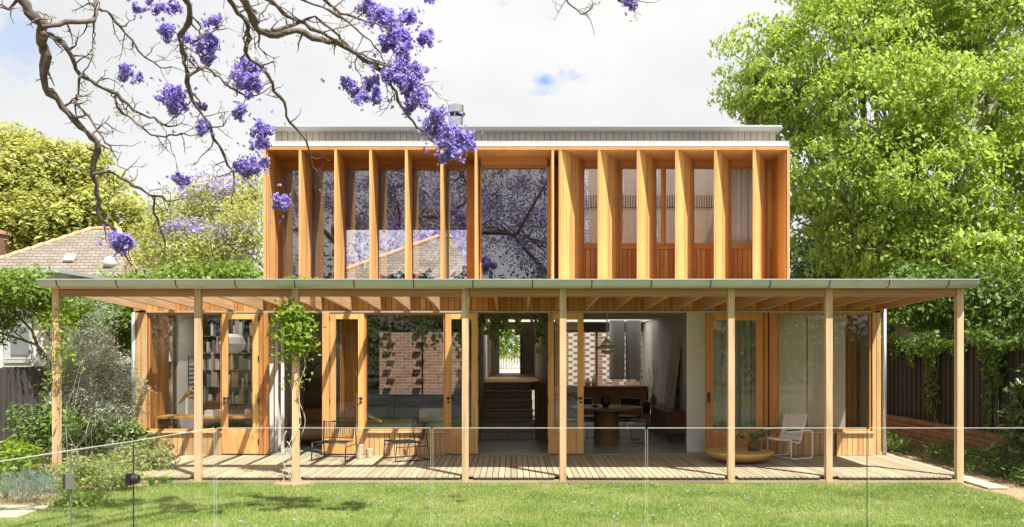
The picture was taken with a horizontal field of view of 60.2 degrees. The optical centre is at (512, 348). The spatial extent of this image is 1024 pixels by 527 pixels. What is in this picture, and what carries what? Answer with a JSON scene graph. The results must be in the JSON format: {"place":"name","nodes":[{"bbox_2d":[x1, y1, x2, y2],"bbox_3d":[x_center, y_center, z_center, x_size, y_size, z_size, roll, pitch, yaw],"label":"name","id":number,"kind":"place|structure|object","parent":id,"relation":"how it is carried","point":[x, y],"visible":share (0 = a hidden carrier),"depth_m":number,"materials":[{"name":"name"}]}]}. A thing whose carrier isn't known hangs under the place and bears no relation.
{"place":"outdoors","nodes":[
{"label":"outdoors","id":0,"kind":"place"},
{"bbox_2d":[0,505,50,518],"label":"paving","id":1,"kind":"structure","parent":0,"point":[7,510],"depth_m":10.63,"materials":[{"name":"stone"}]},
{"bbox_2d":[0,432,162,505],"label":"garden bed","id":2,"kind":"object","parent":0,"point":[31,502],"depth_m":12.41,"materials":[{"name":"plant"}]},
{"bbox_2d":[0,432,51,478],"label":"garden shrub","id":3,"kind":"object","parent":2,"relation":"on","point":[21,453],"visible":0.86,"depth_m":13.35,"materials":[{"name":"green plant"}]},
{"bbox_2d":[0,464,62,503],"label":"garden shrub","id":4,"kind":"object","parent":2,"relation":"on","point":[21,481],"visible":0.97,"depth_m":11.32,"materials":[{"name":"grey plant"}]},
{"bbox_2d":[0,382,80,462],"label":"garden shrub","id":5,"kind":"object","parent":2,"relation":"on","point":[37,431],"visible":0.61,"depth_m":15.13,"materials":[{"name":"green plant"}]},
{"bbox_2d":[0,363,130,455],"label":"paling fence","id":6,"kind":"object","parent":2,"relation":"on","point":[16,383],"visible":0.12,"depth_m":17.17,"materials":[{"name":"wood"}]},
{"bbox_2d":[0,259,133,447],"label":"garden tree","id":7,"kind":"object","parent":2,"relation":"on","point":[35,297],"visible":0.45,"depth_m":16.85,"materials":[{"name":"green plant"}]},
{"bbox_2d":[34,449,107,492],"bbox_3d":[-6.062,1.702,12.216,0.918,0.591,1.002,0,0,-34],"label":"garden shrub","id":8,"kind":"object","parent":2,"relation":"on","point":[58,470],"visible":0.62,"depth_m":12.12,"materials":[{"name":"green plant"}]},
{"bbox_2d":[44,403,164,461],"bbox_3d":[-6.816,1.463,14.841,1.667,1.094,1.557,0,0,34],"label":"garden shrub","id":9,"kind":"object","parent":2,"relation":"on","point":[129,435],"visible":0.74,"depth_m":14.66,"materials":[{"name":"green plant"}]},
{"bbox_2d":[73,451,157,491],"bbox_3d":[-5.534,1.706,12.173,1.098,0.582,0.908,0,0,0],"label":"garden shrub","id":10,"kind":"object","parent":2,"relation":"on","point":[116,475],"visible":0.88,"depth_m":12.12,"materials":[{"name":"green plant"}]},
{"bbox_2d":[74,245,262,334],"bbox_3d":[-8.374,-0.214,21.315,5.324,4.584,3.443,0,0,-23],"label":"street tree","id":11,"kind":"object","parent":2,"relation":"on","point":[221,271],"visible":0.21,"depth_m":21.11,"materials":[{"name":"green plant"}]},
{"bbox_2d":[108,162,262,278],"bbox_3d":[-8.522,-1.639,23.995,5.044,7.491,4.739,0,0,-16],"label":"jacaranda tree","id":12,"kind":"object","parent":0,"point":[202,228],"visible":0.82,"depth_m":23.63,"materials":[{"name":"green plant"}]},
{"bbox_2d":[304,378,321,407],"bbox_3d":[-4.087,1.233,18.165,0.440,1.250,0.040,0,-6,0],"label":"leaning painting","id":13,"kind":"object","parent":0,"point":[313,395],"visible":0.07,"depth_m":18.18,"materials":[{"name":"fabric"}]},
{"bbox_2d":[380,271,404,278],"bbox_3d":[-2.206,-1.264,16.642,0.632,0.419,0.463,0,0,-8],"label":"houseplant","id":14,"kind":"object","parent":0,"point":[392,276],"visible":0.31,"depth_m":16.57,"materials":[{"name":"green plant"}]},
{"bbox_2d":[0,480,1023,526],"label":"lawn","id":15,"kind":"structure","parent":0,"point":[192,503],"depth_m":10.87,"materials":[{"name":"green plant"}]},
{"bbox_2d":[45,483,113,508],"bbox_3d":[-5.391,1.829,11.047,0.831,0.337,0.682,0,0,0],"label":"garden shrub","id":16,"kind":"object","parent":15,"relation":"on","point":[81,497],"visible":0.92,"depth_m":10.93,"materials":[{"name":"green plant"}]},
{"bbox_2d":[0,445,1023,504],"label":"straw litter","id":17,"kind":"object","parent":15,"relation":"on","point":[926,461],"visible":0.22,"depth_m":12.87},
{"bbox_2d":[37,481,1023,526],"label":"fallen petals","id":18,"kind":"object","parent":15,"relation":"on","point":[555,510],"visible":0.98,"depth_m":11.04,"materials":[{"name":"purple plant"}]},
{"bbox_2d":[866,428,867,526],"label":"pool fence","id":19,"kind":"object","parent":15,"relation":"on","point":[866,477],"visible":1,"depth_m":8.60,"materials":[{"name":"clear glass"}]},
{"bbox_2d":[63,441,140,526],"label":"pool gate","id":20,"kind":"structure","parent":19,"relation":"attached to","point":[69,480],"depth_m":6.72,"materials":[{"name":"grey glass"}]},
{"bbox_2d":[0,0,1023,351],"label":"sky","id":21,"kind":"structure","parent":0,"point":[507,62],"materials":[{"name":"white"}]},
{"bbox_2d":[500,365,534,409],"bbox_3d":[0.000,1.410,36.900,24.000,1.120,17.200,0,0,0],"label":"front garden","id":22,"kind":"object","parent":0,"point":[533,399],"depth_m":31.30,"materials":[{"name":"white wood"}]},
{"bbox_2d":[500,358,519,371],"bbox_3d":[0.000,0.947,32.525,4.000,1.212,0.050,0,0,0],"label":"picket fence","id":23,"kind":"object","parent":22,"relation":"on","point":[510,363],"visible":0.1,"depth_m":32.50,"materials":[{"name":"white wood"}]},
{"bbox_2d":[500,329,521,369],"bbox_3d":[-0.054,-0.332,36.744,7.589,4.941,3.943,0,0,0],"label":"street tree","id":24,"kind":"object","parent":22,"relation":"on","point":[506,340],"visible":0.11,"depth_m":36.34,"materials":[{"name":"green plant"}]},
{"bbox_2d":[500,352,534,427],"bbox_3d":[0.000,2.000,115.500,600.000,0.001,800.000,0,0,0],"label":"ground","id":25,"kind":"structure","parent":0,"point":[519,362],"depth_m":126.39,"materials":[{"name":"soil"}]},
{"bbox_2d":[0,269,118,367],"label":"rendered house","id":26,"kind":"structure","parent":25,"relation":"on","point":[20,353],"depth_m":18.10,"materials":[{"name":"white metal"}]},
{"bbox_2d":[1,321,33,362],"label":"window","id":27,"kind":"structure","parent":26,"relation":"in","point":[23,350],"depth_m":18.04,"materials":[{"name":"white metal"}]},
{"bbox_2d":[0,117,157,252],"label":"umbrella tree","id":28,"kind":"object","parent":25,"relation":"on","point":[40,195],"visible":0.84,"depth_m":35.62,"materials":[{"name":"green plant"}]},
{"bbox_2d":[0,226,192,362],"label":"neighbour house","id":29,"kind":"structure","parent":25,"relation":"on","point":[80,251],"depth_m":27.59,"materials":[{"name":"tile"}]},
{"bbox_2d":[0,230,10,255],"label":"chimney","id":30,"kind":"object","parent":29,"relation":"attached to","point":[4,249],"depth_m":33.49,"materials":[{"name":"brick"}]},
{"bbox_2d":[28,297,169,464],"bbox_3d":[-6.469,0.544,13.581,2.215,2.901,1.238,0,0,0],"label":"olive tree","id":31,"kind":"object","parent":25,"relation":"on","point":[69,366],"visible":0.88,"depth_m":13.56,"materials":[{"name":"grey plant"}]},
{"bbox_2d":[108,432,180,470],"bbox_3d":[-5.685,1.648,13.706,1.178,0.700,0.911,0,0,0],"label":"garden shrub","id":32,"kind":"object","parent":25,"relation":"on","point":[154,454],"visible":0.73,"depth_m":13.62,"materials":[{"name":"green plant"}]},
{"bbox_2d":[0,0,659,273],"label":"jacaranda tree","id":33,"kind":"object","parent":25,"relation":"on","point":[454,140],"visible":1,"depth_m":8.99,"materials":[{"name":"purple plant"}]},
{"bbox_2d":[36,279,979,482],"bbox_3d":[-0.062,0.485,14.105,13.543,2.970,2.890,0,0,0],"label":"pergola","id":34,"kind":"object","parent":25,"relation":"on","point":[828,295],"visible":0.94,"depth_m":12.90,"materials":[{"name":"wood"}]},
{"bbox_2d":[33,300,114,457],"bbox_3d":[-6.610,0.634,13.021,0.982,2.719,0.952,0,0,28],"label":"climbing vine","id":35,"kind":"object","parent":34,"relation":"attached to","point":[63,319],"visible":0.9,"depth_m":12.89,"materials":[{"name":"green plant"}]},
{"bbox_2d":[263,297,326,481],"bbox_3d":[-3.158,0.601,12.880,0.985,2.706,0.694,0,0,0],"label":"climbing vine","id":36,"kind":"object","parent":34,"relation":"attached to","point":[291,314],"visible":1,"depth_m":12.82,"materials":[{"name":"green plant"}]},
{"bbox_2d":[131,103,886,459],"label":"house","id":37,"kind":"structure","parent":25,"relation":"on","point":[597,201],"depth_m":15.89,"materials":[{"name":"wood"}]},
{"bbox_2d":[169,316,176,428],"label":"window","id":38,"kind":"structure","parent":37,"relation":"in","point":[172,319],"depth_m":17.14,"materials":[{"name":"brown glass"}]},
{"bbox_2d":[148,313,221,430],"bbox_3d":[-5.745,0.410,15.540,1.310,2.080,0.080,0,0,0],"label":"window","id":39,"kind":"structure","parent":37,"relation":"in","point":[149,314],"depth_m":15.50,"materials":[{"name":"brown wood"}]},
{"bbox_2d":[155,414,251,428],"bbox_3d":[-5.440,1.535,16.050,1.880,0.640,0.600,0,0,0],"label":"desk","id":40,"kind":"object","parent":37,"relation":"on","point":[162,421],"visible":0.38,"depth_m":15.78,"materials":[{"name":"brown wood"}]},
{"bbox_2d":[179,388,192,415],"bbox_3d":[-5.916,0.964,16.000,0.271,0.500,0.140,0,0,0],"label":"desk lamp","id":41,"kind":"object","parent":40,"relation":"on","point":[188,393],"visible":1,"depth_m":15.98,"materials":[{"name":"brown wood"}]},
{"bbox_2d":[203,401,229,428],"bbox_3d":[-5.683,1.417,16.800,0.533,0.825,0.543,0,0,0],"label":"office chair","id":42,"kind":"object","parent":37,"relation":"on","point":[212,405],"visible":0.27,"depth_m":17.00,"materials":[{"name":"brown leather"}]},
{"bbox_2d":[219,319,245,352],"bbox_3d":[-5.420,-0.300,17.100,0.520,0.780,0.495,0,0,0],"label":"pendant lamp","id":43,"kind":"object","parent":37,"relation":"hanging from","point":[237,343],"visible":0.69,"depth_m":16.95,"materials":[{"name":"white"}]},
{"bbox_2d":[203,319,269,438],"bbox_3d":[-5.400,0.625,18.105,1.900,2.460,0.330,0,0,0],"label":"bookcase","id":44,"kind":"object","parent":37,"relation":"on","point":[236,409],"visible":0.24,"depth_m":18.26,"materials":[{"name":"brown wood"}]},
{"bbox_2d":[222,313,258,453],"bbox_3d":[-4.764,0.610,15.461,0.651,2.470,0.109,0,0,0],"label":"door","id":45,"kind":"structure","parent":37,"relation":"in","point":[234,440],"depth_m":15.46,"materials":[{"name":"brown wood"}]},
{"bbox_2d":[281,166,333,278],"bbox_3d":[-3.667,-2.190,16.220,1.174,2.300,0.070,0,0,0],"label":"window","id":46,"kind":"structure","parent":37,"relation":"in","point":[283,168],"depth_m":16.19,"materials":[{"name":"brown wood"}]},
{"bbox_2d":[286,408,337,439],"bbox_3d":[-3.841,1.465,17.150,1.440,0.580,0.900,0,0,0],"label":"sofa","id":47,"kind":"object","parent":37,"relation":"in","point":[313,425],"visible":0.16,"depth_m":16.78,"materials":[{"name":"brown leather"}]},
{"bbox_2d":[329,313,363,453],"bbox_3d":[-2.906,0.610,15.461,0.611,2.470,0.109,0,0,0],"label":"door","id":48,"kind":"structure","parent":37,"relation":"in","point":[335,448],"depth_m":15.46,"materials":[{"name":"brown wood"}]},
{"bbox_2d":[347,169,368,229],"bbox_3d":[-2.802,-2.769,16.352,0.585,1.141,0.016,0,0,0],"label":"roller blind","id":49,"kind":"object","parent":37,"relation":"hanging from","point":[357,199],"visible":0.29,"depth_m":16.35,"materials":[{"name":"glass"}]},
{"bbox_2d":[367,315,394,356],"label":"hanging vine","id":50,"kind":"object","parent":37,"relation":"hanging from","point":[372,329],"visible":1,"depth_m":15.94,"materials":[{"name":"green plant"}]},
{"bbox_2d":[379,169,404,229],"bbox_3d":[-2.189,-2.769,16.352,0.599,1.141,0.016,0,0,0],"label":"roller blind","id":51,"kind":"object","parent":37,"relation":"hanging from","point":[391,199],"visible":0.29,"depth_m":16.35,"materials":[{"name":"glass"}]},
{"bbox_2d":[364,313,444,430],"bbox_3d":[-1.888,0.410,15.540,1.425,2.080,0.080,0,0,0],"label":"window","id":52,"kind":"structure","parent":37,"relation":"in","point":[365,314],"depth_m":15.50,"materials":[{"name":"brown wood"}]},
{"bbox_2d":[367,421,442,428],"bbox_3d":[-2.014,1.585,16.800,1.640,0.380,0.720,0,0,0],"label":"daybed","id":53,"kind":"object","parent":37,"relation":"on","point":[395,425],"visible":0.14,"depth_m":16.45,"materials":[{"name":"fabric"}]},
{"bbox_2d":[419,408,442,421],"bbox_3d":[-1.531,1.263,16.750,0.480,0.260,0.120,0,0,0],"label":"cushion","id":54,"kind":"object","parent":53,"relation":"on","point":[430,414],"visible":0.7,"depth_m":16.69,"materials":[{"name":"fabric"}]},
{"bbox_2d":[346,166,465,278],"bbox_3d":[-1.931,-2.190,16.220,2.297,2.300,0.070,0,0,0],"label":"window","id":55,"kind":"structure","parent":37,"relation":"in","point":[347,167],"depth_m":16.22,"materials":[{"name":"brown wood"}]},
{"bbox_2d":[377,331,461,395],"bbox_3d":[-2.400,0.395,23.555,2.400,1.750,0.070,0,0,0],"label":"window","id":56,"kind":"structure","parent":37,"relation":"in","point":[378,335],"depth_m":23.52,"materials":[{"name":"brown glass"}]},
{"bbox_2d":[408,315,442,352],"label":"hanging vine","id":57,"kind":"object","parent":37,"relation":"hanging from","point":[425,333],"visible":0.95,"depth_m":15.95,"materials":[{"name":"green plant"}]},
{"bbox_2d":[413,169,439,229],"bbox_3d":[-1.569,-2.769,16.352,0.598,1.141,0.016,0,0,0],"label":"roller blind","id":58,"kind":"object","parent":37,"relation":"hanging from","point":[426,199],"visible":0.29,"depth_m":16.35,"materials":[{"name":"grey fabric"}]},
{"bbox_2d":[446,169,465,229],"bbox_3d":[-1.042,-2.769,16.352,0.414,1.141,0.016,0,0,0],"label":"roller blind","id":59,"kind":"object","parent":37,"relation":"hanging from","point":[455,199],"visible":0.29,"depth_m":16.35,"materials":[{"name":"glass"}]},
{"bbox_2d":[451,319,461,350],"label":"hanging vine","id":60,"kind":"object","parent":37,"relation":"hanging from","point":[459,336],"visible":0.66,"depth_m":15.94,"materials":[{"name":"green plant"}]},
{"bbox_2d":[445,313,478,453],"bbox_3d":[-0.882,0.610,15.461,0.586,2.470,0.109,0,0,0],"label":"door","id":61,"kind":"structure","parent":37,"relation":"in","point":[453,436],"depth_m":15.46,"materials":[{"name":"brown wood"}]},
{"bbox_2d":[478,314,498,350],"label":"hanging vine","id":62,"kind":"object","parent":37,"relation":"hanging from","point":[493,320],"visible":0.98,"depth_m":15.99,"materials":[{"name":"green plant"}]},
{"bbox_2d":[494,313,523,338],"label":"hanging vine","id":63,"kind":"object","parent":37,"relation":"hanging from","point":[503,318],"visible":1,"depth_m":15.99,"materials":[{"name":"green plant"}]},
{"bbox_2d":[480,166,548,278],"bbox_3d":[0.036,-2.190,16.155,1.259,2.300,0.070,0,0,0],"label":"window","id":64,"kind":"structure","parent":37,"relation":"in","point":[481,167],"depth_m":16.12,"materials":[{"name":"brown wood"}]},
{"bbox_2d":[530,314,547,353],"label":"hanging vine","id":65,"kind":"object","parent":37,"relation":"hanging from","point":[538,327],"visible":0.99,"depth_m":15.99,"materials":[{"name":"green plant"}]},
{"bbox_2d":[547,313,583,453],"bbox_3d":[0.932,0.610,15.461,0.636,2.470,0.109,0,0,0],"label":"door","id":66,"kind":"structure","parent":37,"relation":"in","point":[574,436],"depth_m":15.46,"materials":[{"name":"brown wood"}]},
{"bbox_2d":[558,166,597,244],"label":"window","id":67,"kind":"structure","parent":37,"relation":"in","point":[586,167],"depth_m":16.18,"materials":[{"name":"brown wood"}]},
{"bbox_2d":[572,398,593,437],"bbox_3d":[1.523,1.439,18.002,0.464,0.832,0.509,0,0,-20],"label":"dining chair","id":68,"kind":"object","parent":37,"relation":"on","point":[587,401],"visible":0.31,"depth_m":18.16,"materials":[{"name":"black metal"}]},
{"bbox_2d":[554,385,647,421],"bbox_3d":[2.100,1.405,22.595,2.640,0.900,0.650,0,0,0],"label":"kitchen bench","id":69,"kind":"object","parent":37,"relation":"on","point":[615,393],"visible":0.43,"depth_m":22.30,"materials":[{"name":"brown wood"}]},
{"bbox_2d":[566,331,641,384],"bbox_3d":[2.700,0.320,23.555,2.800,1.600,0.070,0,0,0],"label":"window","id":70,"kind":"structure","parent":37,"relation":"in","point":[566,331],"depth_m":23.52,"materials":[{"name":"brown glass"}]},
{"bbox_2d":[569,404,643,445],"bbox_3d":[1.820,1.490,17.100,1.440,0.730,1.440,0,0,0],"label":"dining table","id":71,"kind":"object","parent":37,"relation":"on","point":[606,426],"visible":0.91,"depth_m":16.88,"materials":[{"name":"brown wood"}]},
{"bbox_2d":[595,313,618,353],"bbox_3d":[1.834,-0.290,17.100,0.480,0.800,0.480,0,0,0],"label":"pendant lamp","id":72,"kind":"object","parent":37,"relation":"hanging from","point":[606,343],"visible":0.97,"depth_m":17.02,"materials":[{"name":"metal"}]},
{"bbox_2d":[609,320,624,378],"bbox_3d":[2.572,0.030,21.700,0.390,1.440,0.390,0,0,0],"label":"range flue","id":73,"kind":"object","parent":37,"relation":"attached to","point":[617,356],"visible":1,"depth_m":21.54,"materials":[{"name":"silver metal"}]},
{"bbox_2d":[619,398,640,440],"bbox_3d":[2.324,1.439,18.002,0.464,0.832,0.509,0,0,30],"label":"dining chair","id":74,"kind":"object","parent":37,"relation":"on","point":[631,401],"visible":0.62,"depth_m":18.13,"materials":[{"name":"black metal"}]},
{"bbox_2d":[625,320,640,378],"bbox_3d":[2.975,0.030,21.700,0.390,1.440,0.390,0,0,0],"label":"range flue","id":75,"kind":"object","parent":37,"relation":"attached to","point":[633,349],"visible":1,"depth_m":21.53,"materials":[{"name":"silver metal"}]},
{"bbox_2d":[619,401,651,445],"bbox_3d":[2.374,1.439,17.000,0.509,0.832,0.464,0,0,-12],"label":"dining chair","id":76,"kind":"object","parent":37,"relation":"on","point":[647,405],"visible":1,"depth_m":16.94,"materials":[{"name":"black metal"}]},
{"bbox_2d":[620,166,663,244],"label":"window","id":77,"kind":"structure","parent":37,"relation":"in","point":[622,167],"depth_m":16.18,"materials":[{"name":"brown wood"}]},
{"bbox_2d":[643,402,685,441],"bbox_3d":[3.220,1.550,18.900,0.420,0.610,3.020,0,0,0],"label":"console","id":78,"kind":"object","parent":37,"relation":"on","point":[667,424],"visible":0.79,"depth_m":17.50,"materials":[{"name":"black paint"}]},
{"bbox_2d":[663,336,681,409],"bbox_3d":[3.341,0.500,18.400,0.032,1.500,1.000,7,0,0],"label":"leaning painting","id":79,"kind":"object","parent":78,"relation":"on","point":[672,373],"visible":1,"depth_m":18.29,"materials":[{"name":"fabric"}]},
{"bbox_2d":[664,166,713,244],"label":"window","id":80,"kind":"structure","parent":37,"relation":"in","point":[665,167],"depth_m":16.18,"materials":[{"name":"brown wood"}]},
{"bbox_2d":[713,320,754,428],"bbox_3d":[3.960,0.613,15.800,0.920,2.445,0.081,0,0,0],"label":"curtain","id":81,"kind":"object","parent":37,"relation":"hanging from","point":[744,374],"visible":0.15,"depth_m":15.79,"materials":[{"name":"white fabric"}]},
{"bbox_2d":[705,313,762,453],"bbox_3d":[3.905,0.610,15.522,1.010,2.470,0.056,0,0,0],"label":"door","id":82,"kind":"structure","parent":37,"relation":"in","point":[714,438],"depth_m":15.50,"materials":[{"name":"brown wood"}]},
{"bbox_2d":[731,169,752,242],"bbox_3d":[4.399,-2.230,16.380,0.713,2.300,0.080,0,0,0],"label":"curtain","id":83,"kind":"object","parent":37,"relation":"hanging from","point":[741,205],"visible":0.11,"depth_m":16.38,"materials":[{"name":"white fabric"}]},
{"bbox_2d":[779,315,806,428],"bbox_3d":[4.970,0.406,15.700,0.532,2.099,0.048,0,0,0],"label":"roller blind","id":84,"kind":"object","parent":37,"relation":"attached to","point":[792,363],"visible":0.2,"depth_m":15.70,"materials":[{"name":"white fabric"}]},
{"bbox_2d":[777,313,870,430],"bbox_3d":[5.480,0.410,15.540,1.660,2.080,0.080,0,0,0],"label":"window","id":85,"kind":"structure","parent":37,"relation":"in","point":[869,314],"depth_m":15.50,"materials":[{"name":"brown wood"}]},
{"bbox_2d":[808,315,844,428],"bbox_3d":[5.590,0.406,15.700,0.672,2.099,0.048,0,0,0],"label":"roller blind","id":86,"kind":"object","parent":37,"relation":"attached to","point":[815,371],"visible":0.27,"depth_m":15.70,"materials":[{"name":"white fabric"}]},
{"bbox_2d":[380,332,641,393],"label":"brick wall","id":87,"kind":"structure","parent":25,"relation":"on","point":[400,371],"depth_m":25.00,"materials":[{"name":"red brick"}]},
{"bbox_2d":[144,460,953,478],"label":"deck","id":88,"kind":"structure","parent":25,"relation":"on","point":[557,477],"depth_m":13.20,"materials":[{"name":"brown wood"}]},
{"bbox_2d":[84,455,953,477],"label":"deck","id":89,"kind":"structure","parent":88,"relation":"on","point":[577,466],"depth_m":13.87,"materials":[{"name":"brown wood"}]},
{"bbox_2d":[311,420,356,461],"bbox_3d":[-2.995,1.552,14.887,0.602,0.630,0.637,0,0,8],"label":"wire chair","id":90,"kind":"object","parent":89,"relation":"on","point":[323,441],"visible":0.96,"depth_m":15.10,"materials":[{"name":"black paint"}]},
{"bbox_2d":[383,420,429,461],"bbox_3d":[-1.782,1.552,14.896,0.637,0.630,0.602,0,0,-28],"label":"wire chair","id":91,"kind":"object","parent":89,"relation":"on","point":[414,441],"visible":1,"depth_m":14.99,"materials":[{"name":"black paint"}]},
{"bbox_2d":[60,479,956,482],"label":"deck fascia","id":92,"kind":"structure","parent":89,"relation":"attached to","point":[568,480],"depth_m":12.91,"materials":[{"name":"brown wood"}]},
{"bbox_2d":[705,447,773,462],"bbox_3d":[3.750,1.777,14.576,1.100,0.184,1.100,0,0,0],"label":"coffee table","id":93,"kind":"object","parent":89,"relation":"on","point":[744,455],"visible":0.87,"depth_m":14.26,"materials":[{"name":"paint"}]},
{"bbox_2d":[736,425,772,450],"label":"potted plant","id":94,"kind":"object","parent":93,"relation":"on","point":[753,445],"visible":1,"depth_m":14.51,"materials":[{"name":"green plant"}]},
{"bbox_2d":[759,412,812,459],"bbox_3d":[4.624,1.491,15.054,0.768,0.756,0.624,0,0,-24],"label":"cantilever armchair","id":95,"kind":"object","parent":89,"relation":"on","point":[797,430],"visible":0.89,"depth_m":15.08,"materials":[{"name":"white metal"}]},
{"bbox_2d":[566,332,641,384],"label":"brick wall","id":96,"kind":"structure","parent":25,"relation":"on","point":[588,358],"depth_m":28.10,"materials":[{"name":"brick"}]},
{"bbox_2d":[707,0,1023,342],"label":"maple tree","id":97,"kind":"object","parent":25,"relation":"on","point":[990,147],"visible":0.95,"depth_m":20.82,"materials":[{"name":"green plant"}]},
{"bbox_2d":[790,206,1020,342],"bbox_3d":[13.306,-1.725,29.192,12.502,7.714,6.852,0,0,0],"label":"dark tree","id":98,"kind":"object","parent":25,"relation":"on","point":[806,246],"visible":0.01,"depth_m":28.87,"materials":[{"name":"green plant"}]},
{"bbox_2d":[790,245,1023,342],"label":"dark tree","id":99,"kind":"object","parent":25,"relation":"on","point":[935,314],"visible":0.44,"depth_m":17.79,"materials":[{"name":"green plant"}]},
{"bbox_2d":[881,413,1023,475],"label":"brick wall","id":100,"kind":"structure","parent":25,"relation":"on","point":[923,430],"depth_m":16.52,"materials":[{"name":"red brick"}]},
{"bbox_2d":[881,342,1023,434],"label":"paling fence","id":101,"kind":"object","parent":100,"relation":"on","point":[906,385],"visible":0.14,"depth_m":16.26,"materials":[{"name":"brown wood"}]},
{"bbox_2d":[881,327,1023,433],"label":"ivy","id":102,"kind":"object","parent":101,"relation":"attached to","point":[995,346],"visible":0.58,"depth_m":15.28,"materials":[{"name":"green plant"}]},
{"bbox_2d":[881,452,1008,488],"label":"path","id":103,"kind":"structure","parent":0,"point":[978,482],"depth_m":12.89,"materials":[{"name":"grey concrete"}]},
{"bbox_2d":[881,445,1023,502],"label":"garden bed","id":104,"kind":"object","parent":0,"point":[1014,490],"depth_m":13.67,"materials":[{"name":"soil"}]},
{"bbox_2d":[881,428,928,454],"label":"groundcover plant","id":105,"kind":"object","parent":104,"relation":"on","point":[891,441],"visible":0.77,"depth_m":16.71,"materials":[{"name":"green plant"}]},
{"bbox_2d":[913,436,985,465],"bbox_3d":[7.612,1.772,15.303,1.008,0.464,1.761,0,0,0],"label":"groundcover plant","id":106,"kind":"object","parent":104,"relation":"on","point":[941,453],"visible":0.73,"depth_m":15.30,"materials":[{"name":"green plant"}]},
{"bbox_2d":[964,444,1022,476],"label":"groundcover plant","id":107,"kind":"object","parent":104,"relation":"on","point":[984,467],"visible":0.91,"depth_m":13.79,"materials":[{"name":"green plant"}]},
{"bbox_2d":[981,363,1023,474],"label":"garden shrub","id":108,"kind":"object","parent":104,"relation":"on","point":[1014,436],"visible":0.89,"depth_m":13.71,"materials":[{"name":"green plant"}]},
{"bbox_2d":[992,455,1023,484],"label":"groundcover plant","id":109,"kind":"object","parent":104,"relation":"on","point":[1019,475],"visible":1,"depth_m":12.89,"materials":[{"name":"green plant"}]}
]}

